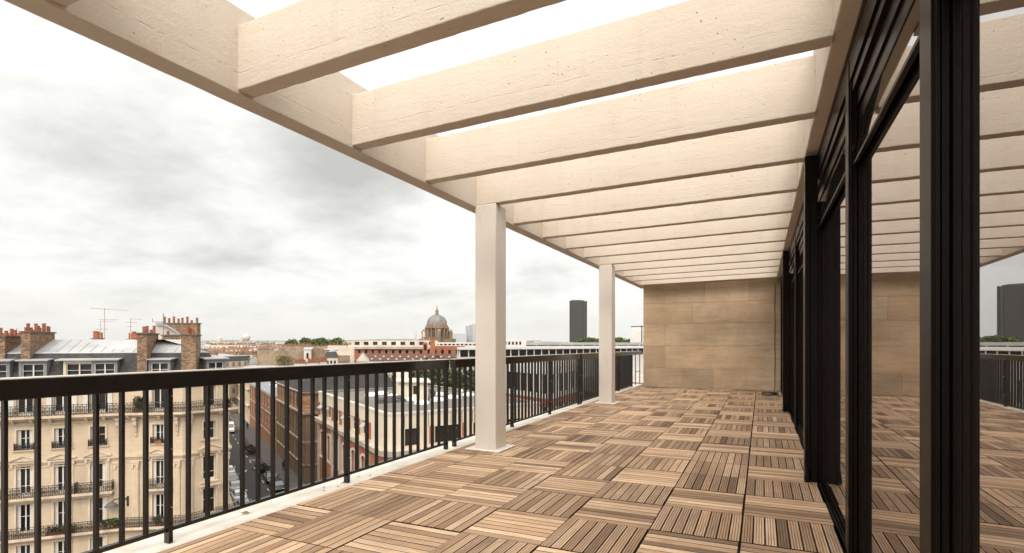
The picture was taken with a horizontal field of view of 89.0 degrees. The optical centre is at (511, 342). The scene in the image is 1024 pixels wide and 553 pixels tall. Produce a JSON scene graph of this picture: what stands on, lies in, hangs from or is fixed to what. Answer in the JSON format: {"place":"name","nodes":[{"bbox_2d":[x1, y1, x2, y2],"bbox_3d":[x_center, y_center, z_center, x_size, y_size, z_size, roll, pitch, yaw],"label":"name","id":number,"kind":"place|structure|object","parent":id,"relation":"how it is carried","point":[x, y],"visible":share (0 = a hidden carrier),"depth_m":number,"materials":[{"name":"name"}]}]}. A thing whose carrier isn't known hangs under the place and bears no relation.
{"place":"outdoors","nodes":[
{"label":"outdoors","id":0,"kind":"place"},
{"bbox_2d":[229,418,281,500],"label":"street","id":1,"kind":"structure","parent":0,"point":[250,476],"depth_m":88.59,"materials":[{"name":"asphalt"}]},
{"bbox_2d":[207,346,244,351],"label":"rooftop house","id":2,"kind":"structure","parent":1,"relation":"on","point":[210,349],"depth_m":206.51,"materials":[{"name":"ceramic"}]},
{"bbox_2d":[208,350,253,412],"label":"rooftop house","id":3,"kind":"structure","parent":1,"relation":"on","point":[235,360],"depth_m":157.65,"materials":[{"name":"brick"}]},
{"bbox_2d":[229,421,234,432],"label":"van","id":4,"kind":"object","parent":1,"relation":"on","point":[231,426],"visible":0.51,"depth_m":121.59,"materials":[{"name":"white paint"}]},
{"bbox_2d":[229,472,238,481],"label":"parked car","id":5,"kind":"object","parent":1,"relation":"on","point":[233,476],"visible":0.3,"depth_m":77.21,"materials":[{"name":"grey paint"}]},
{"bbox_2d":[229,480,239,493],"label":"parked car","id":6,"kind":"object","parent":1,"relation":"on","point":[234,484],"visible":0.28,"depth_m":72.62,"materials":[{"name":"silver metal"}]},
{"bbox_2d":[214,350,256,354],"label":"rooftop house","id":7,"kind":"structure","parent":1,"relation":"on","point":[251,352],"depth_m":168.47,"materials":[{"name":"grey metal"}]},
{"bbox_2d":[229,489,247,501],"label":"parked car","id":8,"kind":"object","parent":1,"relation":"on","point":[235,495],"visible":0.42,"depth_m":68.25,"materials":[{"name":"white paint"}]},
{"bbox_2d":[233,498,251,505],"bbox_3d":[-33.645,20.260,65.204,2.160,1.480,4.200,0,0,-33],"label":"parked car","id":9,"kind":"object","parent":1,"relation":"on","point":[238,501],"visible":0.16,"depth_m":64.84,"materials":[{"name":"grey paint"}]},
{"bbox_2d":[248,354,256,364],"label":"rooftop house","id":10,"kind":"structure","parent":1,"relation":"on","point":[252,361],"depth_m":162.69,"materials":[{"name":"metal"}]},
{"bbox_2d":[263,470,279,483],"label":"parked car","id":11,"kind":"object","parent":1,"relation":"on","point":[266,476],"visible":0.68,"depth_m":78.43,"materials":[{"name":"black paint"}]},
{"bbox_2d":[269,478,283,491],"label":"parked car","id":12,"kind":"object","parent":1,"relation":"on","point":[279,484],"visible":0.41,"depth_m":73.52,"materials":[{"name":"black paint"}]},
{"bbox_2d":[257,350,303,365],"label":"party wall house","id":13,"kind":"structure","parent":1,"relation":"on","point":[266,357],"depth_m":159.51,"materials":[{"name":"stone"}]},
{"bbox_2d":[633,374,642,383],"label":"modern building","id":14,"kind":"structure","parent":1,"relation":"on","point":[637,378],"depth_m":56.16,"materials":[{"name":"white glass"}]},
{"bbox_2d":[229,412,304,488],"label":"pavement","id":15,"kind":"structure","parent":0,"point":[250,433],"depth_m":98.41,"materials":[{"name":"concrete"}]},
{"bbox_2d":[236,365,274,423],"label":"apartment row","id":16,"kind":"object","parent":15,"relation":"on","point":[247,402],"visible":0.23,"depth_m":139.05,"materials":[{"name":"stone"}]},
{"bbox_2d":[249,381,276,452],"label":"studio building","id":17,"kind":"structure","parent":15,"relation":"on","point":[265,411],"depth_m":112.87,"materials":[{"name":"orange brick"}]},
{"bbox_2d":[294,358,305,364],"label":"chimney stack","id":18,"kind":"object","parent":17,"relation":"on","point":[302,361],"visible":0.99,"depth_m":107.81,"materials":[{"name":"ceramic"}]},
{"bbox_2d":[306,358,319,364],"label":"chimney stack","id":19,"kind":"object","parent":17,"relation":"on","point":[313,361],"visible":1,"depth_m":109.81,"materials":[{"name":"brick"}]},
{"bbox_2d":[319,357,327,363],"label":"chimney stack","id":20,"kind":"object","parent":17,"relation":"on","point":[323,360],"visible":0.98,"depth_m":111.81,"materials":[{"name":"brick"}]},
{"bbox_2d":[275,373,391,483],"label":"stone building","id":21,"kind":"structure","parent":15,"relation":"on","point":[293,425],"depth_m":82.62,"materials":[{"name":"brick"}]},
{"bbox_2d":[315,372,539,480],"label":"corner building","id":22,"kind":"structure","parent":15,"relation":"on","point":[330,433],"depth_m":56.54,"materials":[{"name":"beige stone"}]},
{"bbox_2d":[405,428,415,445],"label":"window","id":23,"kind":"structure","parent":22,"relation":"in","point":[413,429],"depth_m":48.89,"materials":[{"name":"black glass"}]},
{"bbox_2d":[435,424,457,442],"bbox_3d":[-6.396,8.800,50.905,2.600,1.600,0.040,0,0,-33],"label":"window","id":24,"kind":"structure","parent":22,"relation":"in","point":[449,426],"depth_m":51.05,"materials":[{"name":"black glass"}]},
{"bbox_2d":[204,339,418,342],"bbox_3d":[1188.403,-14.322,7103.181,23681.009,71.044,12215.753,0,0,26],"label":"hills","id":25,"kind":"structure","parent":0,"point":[261,341],"depth_m":5036.43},
{"bbox_2d":[0,0,812,341],"label":"sky","id":26,"kind":"structure","parent":0,"point":[126,183],"materials":[{"name":"white"}]},
{"label":"ground","id":27,"kind":"structure","parent":0,"visible":0},
{"bbox_2d":[156,316,201,339],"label":"gable house","id":28,"kind":"structure","parent":27,"relation":"on","point":[177,328],"depth_m":63.61,"materials":[{"name":"stone"}]},
{"bbox_2d":[242,334,249,342],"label":"radome","id":29,"kind":"object","parent":27,"relation":"on","point":[246,337],"visible":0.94,"depth_m":1791.81,"materials":[{"name":"white"}]},
{"bbox_2d":[241,347,284,349],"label":"rooftop house","id":30,"kind":"structure","parent":27,"relation":"on","point":[260,348],"depth_m":212.20,"materials":[{"name":"grey metal"}]},
{"bbox_2d":[274,355,294,365],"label":"olive tree","id":31,"kind":"object","parent":27,"relation":"on","point":[282,360],"visible":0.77,"depth_m":141.78,"materials":[{"name":"green plant"}]},
{"bbox_2d":[285,338,297,343],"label":"park tree","id":32,"kind":"object","parent":27,"relation":"on","point":[290,341],"visible":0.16,"depth_m":327.52,"materials":[{"name":"green plant"}]},
{"bbox_2d":[281,343,311,345],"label":"rooftop house","id":33,"kind":"structure","parent":27,"relation":"on","point":[298,344],"depth_m":283.83,"materials":[{"name":"brick"}]},
{"bbox_2d":[299,337,315,345],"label":"park tree","id":34,"kind":"object","parent":27,"relation":"on","point":[305,340],"visible":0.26,"depth_m":333.88,"materials":[{"name":"green plant"}]},
{"bbox_2d":[303,347,312,364],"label":"corner house","id":35,"kind":"structure","parent":27,"relation":"on","point":[307,352],"depth_m":152.38,"materials":[{"name":"white stone"}]},
{"bbox_2d":[311,348,325,363],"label":"party wall house","id":36,"kind":"structure","parent":27,"relation":"on","point":[319,353],"depth_m":156.52,"materials":[{"name":"stone"}]},
{"bbox_2d":[314,337,327,345],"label":"park tree","id":37,"kind":"object","parent":27,"relation":"on","point":[319,341],"visible":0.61,"depth_m":335.74,"materials":[{"name":"green plant"}]},
{"bbox_2d":[324,349,338,363],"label":"mansard house","id":38,"kind":"structure","parent":27,"relation":"on","point":[331,355],"depth_m":122.04,"materials":[{"name":"white stone"}]},
{"bbox_2d":[328,337,344,344],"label":"park tree","id":39,"kind":"object","parent":27,"relation":"on","point":[338,340],"visible":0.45,"depth_m":333.62,"materials":[{"name":"green plant"}]},
{"bbox_2d":[338,354,349,363],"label":"party wall house","id":40,"kind":"structure","parent":27,"relation":"on","point":[343,358],"depth_m":136.31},
{"bbox_2d":[343,347,353,362],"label":"party wall house","id":41,"kind":"structure","parent":27,"relation":"on","point":[348,350],"depth_m":150.00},
{"bbox_2d":[357,353,368,362],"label":"gabled house","id":42,"kind":"structure","parent":27,"relation":"on","point":[363,358],"depth_m":121.31,"materials":[{"name":"white stone"}]},
{"bbox_2d":[351,341,437,345],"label":"hospital range","id":43,"kind":"structure","parent":27,"relation":"on","point":[388,343],"depth_m":194.37,"materials":[{"name":"white concrete"}]},
{"bbox_2d":[348,345,464,362],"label":"hospital range","id":44,"kind":"structure","parent":27,"relation":"on","point":[359,350],"depth_m":185.18,"materials":[{"name":"red brick"}]},
{"bbox_2d":[365,353,456,383],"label":"tiled hall","id":45,"kind":"structure","parent":27,"relation":"on","point":[378,357],"depth_m":139.48,"materials":[{"name":"brown tile"}]},
{"bbox_2d":[423,342,427,353],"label":"brick tower","id":46,"kind":"structure","parent":27,"relation":"on","point":[425,347],"depth_m":174.00,"materials":[{"name":"red brick"}]},
{"bbox_2d":[408,355,448,381],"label":"courtyard tree","id":47,"kind":"object","parent":27,"relation":"on","point":[437,356],"visible":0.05,"depth_m":93.67,"materials":[{"name":"green plant"}]},
{"bbox_2d":[430,339,434,353],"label":"brick tower","id":48,"kind":"structure","parent":27,"relation":"on","point":[432,346],"depth_m":172.00,"materials":[{"name":"brick"}]},
{"bbox_2d":[419,308,455,341],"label":"domed church","id":49,"kind":"structure","parent":27,"relation":"on","point":[437,328],"depth_m":787.14,"materials":[{"name":"stone"}]},
{"bbox_2d":[414,367,468,388],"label":"courtyard tree","id":50,"kind":"object","parent":27,"relation":"on","point":[449,381],"visible":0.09,"depth_m":89.62,"materials":[{"name":"green plant"}]},
{"bbox_2d":[427,357,473,390],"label":"courtyard tree","id":51,"kind":"object","parent":27,"relation":"on","point":[462,382],"visible":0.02,"depth_m":93.23,"materials":[{"name":"green plant"}]},
{"bbox_2d":[438,342,474,346],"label":"office range","id":52,"kind":"structure","parent":27,"relation":"on","point":[468,344],"depth_m":227.81,"materials":[{"name":"white concrete"}]},
{"bbox_2d":[453,334,466,341],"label":"distant block","id":53,"kind":"structure","parent":27,"relation":"on","point":[460,337],"depth_m":1251.01,"materials":[{"name":"concrete"}]},
{"bbox_2d":[457,367,473,390],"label":"courtyard tree","id":54,"kind":"object","parent":27,"relation":"on","point":[468,380],"visible":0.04,"depth_m":90.97,"materials":[{"name":"green plant"}]},
{"bbox_2d":[466,324,474,341],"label":"residential tower","id":55,"kind":"structure","parent":27,"relation":"on","point":[470,331],"depth_m":1300.00,"materials":[{"name":"concrete"}]},
{"bbox_2d":[506,339,525,345],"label":"modern building","id":56,"kind":"structure","parent":27,"relation":"on","point":[515,342],"depth_m":185.00,"materials":[{"name":"white concrete"}]},
{"bbox_2d":[509,361,570,412],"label":"school building","id":57,"kind":"structure","parent":27,"relation":"on","point":[539,383],"depth_m":74.06,"materials":[{"name":"white concrete"}]},
{"bbox_2d":[457,346,642,389],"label":"modern building","id":58,"kind":"structure","parent":27,"relation":"on","point":[465,352],"depth_m":134.16,"materials":[{"name":"white concrete"}]},
{"bbox_2d":[569,300,586,341],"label":"office tower","id":59,"kind":"structure","parent":27,"relation":"on","point":[577,319],"depth_m":2240.00,"materials":[{"name":"grey glass"}]},
{"bbox_2d":[526,342,642,345],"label":"modern building","id":60,"kind":"structure","parent":27,"relation":"on","point":[580,343],"depth_m":206.93,"materials":[{"name":"white concrete"}]},
{"bbox_2d":[585,337,598,341],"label":"park tree","id":61,"kind":"object","parent":27,"relation":"on","point":[589,339],"visible":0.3,"depth_m":417.62,"materials":[{"name":"green plant"}]},
{"bbox_2d":[630,327,642,341],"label":"white building","id":62,"kind":"structure","parent":27,"relation":"on","point":[635,334],"depth_m":300.00,"materials":[{"name":"concrete"}]},
{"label":"pavement","id":63,"kind":"structure","parent":0,"visible":0},
{"bbox_2d":[0,323,237,552],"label":"apartment house","id":64,"kind":"structure","parent":63,"relation":"on","point":[31,352],"depth_m":47.91,"materials":[{"name":"stone"}]},
{"bbox_2d":[18,399,32,414],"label":"window","id":65,"kind":"structure","parent":64,"relation":"in","point":[26,402],"depth_m":45.82,"materials":[{"name":"white glass"}]},
{"bbox_2d":[21,430,29,448],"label":"window","id":66,"kind":"structure","parent":64,"relation":"in","point":[25,434],"depth_m":45.81,"materials":[{"name":"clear glass"}]},
{"bbox_2d":[21,466,29,495],"bbox_3d":[-42.761,12.125,45.835,1.150,2.650,0.075,0,0,-22],"label":"window","id":67,"kind":"structure","parent":64,"relation":"in","point":[25,473],"depth_m":45.81,"materials":[{"name":"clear glass"}]},
{"bbox_2d":[21,504,29,531],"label":"window","id":68,"kind":"structure","parent":64,"relation":"in","point":[25,509],"depth_m":45.81,"materials":[{"name":"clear glass"}]},
{"bbox_2d":[21,545,29,552],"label":"window","id":69,"kind":"structure","parent":64,"relation":"in","point":[26,548],"depth_m":45.81,"materials":[{"name":"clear glass"}]},
{"bbox_2d":[55,397,64,413],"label":"window","id":70,"kind":"structure","parent":64,"relation":"in","point":[59,401],"depth_m":46.71,"materials":[{"name":"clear glass"}]},
{"bbox_2d":[58,464,64,492],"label":"window","id":71,"kind":"structure","parent":64,"relation":"in","point":[61,469],"depth_m":46.76,"materials":[{"name":"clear glass"}]},
{"bbox_2d":[58,501,64,527],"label":"window","id":72,"kind":"structure","parent":64,"relation":"in","point":[61,505],"depth_m":46.76,"materials":[{"name":"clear glass"}]},
{"bbox_2d":[58,541,64,552],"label":"window","id":73,"kind":"structure","parent":64,"relation":"in","point":[61,544],"depth_m":46.76,"materials":[{"name":"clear glass"}]},
{"bbox_2d":[59,428,64,446],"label":"window","id":74,"kind":"structure","parent":64,"relation":"in","point":[61,430],"depth_m":46.76,"materials":[{"name":"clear glass"}]},
{"bbox_2d":[46,524,82,535],"bbox_3d":[-39.845,16.570,46.382,2.822,0.820,1.329,0,0,-9],"label":"balcony plant","id":75,"kind":"object","parent":64,"relation":"on","point":[58,529],"visible":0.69,"depth_m":46.11,"materials":[{"name":"green plant"}]},
{"bbox_2d":[90,331,103,339],"bbox_3d":[-47.694,-0.392,60.000,1.079,1.983,1.000,0,0,0],"label":"chimney stack","id":76,"kind":"object","parent":64,"relation":"on","point":[96,335],"visible":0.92,"depth_m":59.81,"materials":[{"name":"ceramic"}]},
{"bbox_2d":[91,394,104,412],"bbox_3d":[-37.902,5.200,47.781,1.150,2.300,0.075,0,0,-22],"label":"window","id":77,"kind":"structure","parent":64,"relation":"in","point":[101,396],"depth_m":47.83,"materials":[{"name":"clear glass"}]},
{"bbox_2d":[91,426,104,444],"bbox_3d":[-37.896,8.475,47.781,1.100,1.750,0.075,0,0,-22],"label":"window","id":78,"kind":"structure","parent":64,"relation":"in","point":[101,428],"depth_m":47.84,"materials":[{"name":"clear glass"}]},
{"bbox_2d":[99,461,102,489],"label":"window","id":79,"kind":"structure","parent":64,"relation":"in","point":[101,464],"depth_m":47.86,"materials":[{"name":"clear glass"}]},
{"bbox_2d":[99,498,102,522],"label":"window","id":80,"kind":"structure","parent":64,"relation":"in","point":[100,499],"depth_m":47.86,"materials":[{"name":"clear glass"}]},
{"bbox_2d":[99,517,118,529],"bbox_3d":[-36.709,16.478,47.571,1.799,1.004,0.863,0,0,-1],"label":"balcony plant","id":81,"kind":"object","parent":64,"relation":"on","point":[112,521],"visible":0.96,"depth_m":47.52,"materials":[{"name":"green plant"}]},
{"bbox_2d":[93,308,127,339],"bbox_3d":[-43.291,-2.037,56.000,3.924,3.473,0.600,0,0,0],"label":"tv aerial","id":82,"kind":"object","parent":64,"relation":"on","point":[104,318],"visible":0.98,"depth_m":55.97,"materials":[{"name":"metal"}]},
{"bbox_2d":[104,496,128,508],"bbox_3d":[-36.208,14.650,47.607,1.027,0.900,1.752,0,0,68],"label":"wall lamp","id":83,"kind":"object","parent":64,"relation":"attached to","point":[111,505],"visible":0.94,"depth_m":47.35,"materials":[{"name":"grey glass"}]},
{"bbox_2d":[125,332,136,339],"bbox_3d":[-43.547,-0.362,60.000,1.250,1.923,1.000,0,0,0],"label":"chimney stack","id":84,"kind":"object","parent":64,"relation":"on","point":[133,336],"visible":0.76,"depth_m":59.81,"materials":[{"name":"ceramic"}]},
{"bbox_2d":[132,396,142,412],"bbox_3d":[-34.336,5.598,48.072,1.329,1.643,0.908,0,0,-28],"label":"balcony plant","id":85,"kind":"object","parent":64,"relation":"on","point":[138,399],"visible":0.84,"depth_m":47.95,"materials":[{"name":"green plant"}]},
{"bbox_2d":[154,389,163,410],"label":"window","id":86,"kind":"structure","parent":64,"relation":"in","point":[158,394],"depth_m":48.92,"materials":[{"name":"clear glass"}]},
{"bbox_2d":[156,459,162,485],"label":"window","id":87,"kind":"structure","parent":64,"relation":"in","point":[159,464],"depth_m":48.94,"materials":[{"name":"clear glass"}]},
{"bbox_2d":[156,494,162,519],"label":"window","id":88,"kind":"structure","parent":64,"relation":"in","point":[159,498],"depth_m":48.94,"materials":[{"name":"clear glass"}]},
{"bbox_2d":[157,424,162,439],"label":"window","id":89,"kind":"structure","parent":64,"relation":"in","point":[159,426],"depth_m":48.94,"materials":[{"name":"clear glass"}]},
{"bbox_2d":[203,386,214,407],"bbox_3d":[-29.734,5.200,50.998,0.075,2.300,1.150,0,0,38],"label":"window","id":90,"kind":"structure","parent":64,"relation":"in","point":[212,388],"depth_m":51.23,"materials":[{"name":"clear glass"}]},
{"bbox_2d":[204,421,213,438],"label":"window","id":91,"kind":"structure","parent":64,"relation":"in","point":[211,422],"depth_m":51.23,"materials":[{"name":"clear glass"}]},
{"bbox_2d":[203,453,214,480],"bbox_3d":[-29.734,12.125,50.998,0.075,2.650,1.150,0,0,38],"label":"window","id":92,"kind":"structure","parent":64,"relation":"in","point":[212,458],"depth_m":51.23,"materials":[{"name":"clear glass"}]},
{"bbox_2d":[203,487,214,513],"bbox_3d":[-29.734,15.375,50.998,0.075,2.450,1.150,0,0,38],"label":"window","id":93,"kind":"structure","parent":64,"relation":"in","point":[212,490],"depth_m":51.23,"materials":[{"name":"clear glass"}]},
{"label":"rooftop house","id":94,"kind":"object","parent":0,"visible":0},
{"bbox_2d":[209,343,242,347],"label":"chimney stack","id":95,"kind":"object","parent":94,"relation":"on","point":[220,346],"visible":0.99,"depth_m":259.60,"materials":[{"name":"ceramic"}]},
{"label":"rooftop house","id":96,"kind":"object","parent":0,"visible":0},
{"bbox_2d":[285,343,327,351],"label":"chimney stack","id":97,"kind":"object","parent":96,"relation":"on","point":[295,347],"visible":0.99,"depth_m":184.60,"materials":[{"name":"ceramic"}]},
{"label":"rooftop house","id":98,"kind":"object","parent":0,"visible":0},
{"bbox_2d":[328,342,347,353],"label":"chimney stack","id":99,"kind":"object","parent":98,"relation":"on","point":[339,347],"visible":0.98,"depth_m":174.60,"materials":[{"name":"concrete"}]},
{"bbox_3d":[5.449,9.550,1.216,15.220,22.900,22.900,0,0,26],"label":"terrace building","id":100,"kind":"object","parent":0,"visible":0},
{"bbox_2d":[103,384,642,552],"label":"kerb","id":101,"kind":"structure","parent":100,"relation":"on","point":[157,544],"depth_m":3.71,"materials":[{"name":"white concrete"}]},
{"bbox_2d":[0,359,448,552],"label":"railing","id":102,"kind":"object","parent":101,"relation":"on","point":[38,388],"visible":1,"depth_m":3.17,"materials":[{"name":"black metal"}]},
{"bbox_2d":[450,353,579,446],"bbox_3d":[0.293,0.655,7.670,0.074,0.964,4.360,0,0,26],"label":"railing","id":103,"kind":"object","parent":101,"relation":"on","point":[465,363],"visible":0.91,"depth_m":7.47,"materials":[{"name":"black metal"}]},
{"bbox_2d":[580,351,641,403],"bbox_3d":[2.432,0.665,12.140,0.074,0.944,5.400,0,0,26],"label":"railing","id":104,"kind":"object","parent":101,"relation":"on","point":[589,376],"visible":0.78,"depth_m":10.72,"materials":[{"name":"metal"}]},
{"bbox_2d":[635,355,639,384],"bbox_3d":[3.434,0.726,14.238,0.020,0.823,0.570,0,0,26],"label":"guard frame","id":105,"kind":"object","parent":101,"relation":"on","point":[637,371],"visible":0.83,"depth_m":14.06,"materials":[{"name":"brown paint"}]},
{"bbox_2d":[271,391,843,552],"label":"deck membrane","id":106,"kind":"object","parent":100,"relation":"on","point":[739,541],"depth_m":3.80,"materials":[{"name":"rubber"}]},
{"bbox_2d":[158,387,842,552],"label":"deck","id":107,"kind":"structure","parent":106,"relation":"on","point":[444,492],"depth_m":3.81,"materials":[{"name":"brown wood"}]},
{"bbox_2d":[4,0,862,452],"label":"pergola","id":108,"kind":"object","parent":107,"relation":"on","point":[698,180],"visible":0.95,"depth_m":3.67,"materials":[{"name":"paint"}]},
{"bbox_2d":[643,277,780,390],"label":"stone wall","id":109,"kind":"structure","parent":106,"relation":"on","point":[712,335],"depth_m":12.67,"materials":[{"name":"stone"}]},
{"bbox_2d":[761,303,782,395],"bbox_3d":[5.622,-0.153,11.369,0.371,2.494,1.702,0,0,22],"label":"cable","id":110,"kind":"object","parent":109,"relation":"hanging from","point":[773,393],"visible":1,"depth_m":11.21,"materials":[{"name":"black rubber"}]},
{"bbox_2d":[781,0,1023,552],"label":"window wall","id":111,"kind":"structure","parent":100,"relation":"attached to","point":[902,334],"depth_m":1.66,"materials":[{"name":"brown metal"}]},
{"bbox_2d":[790,265,794,286],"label":"vent window","id":112,"kind":"structure","parent":111,"relation":"in","point":[793,271],"depth_m":7.68,"materials":[{"name":"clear glass"}]},
{"bbox_2d":[797,251,802,274],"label":"vent window","id":113,"kind":"structure","parent":111,"relation":"in","point":[800,267],"depth_m":6.44,"materials":[{"name":"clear glass"}]},
{"bbox_2d":[817,148,845,228],"bbox_3d":[2.090,-1.004,3.404,0.040,0.222,1.485,0,0,26],"label":"vent window","id":114,"kind":"structure","parent":111,"relation":"in","point":[837,181],"depth_m":3.32,"materials":[{"name":"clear glass"}]},
{"bbox_2d":[852,0,919,165],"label":"vent window","id":115,"kind":"structure","parent":111,"relation":"in","point":[906,47],"depth_m":1.92,"materials":[{"name":"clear glass"}]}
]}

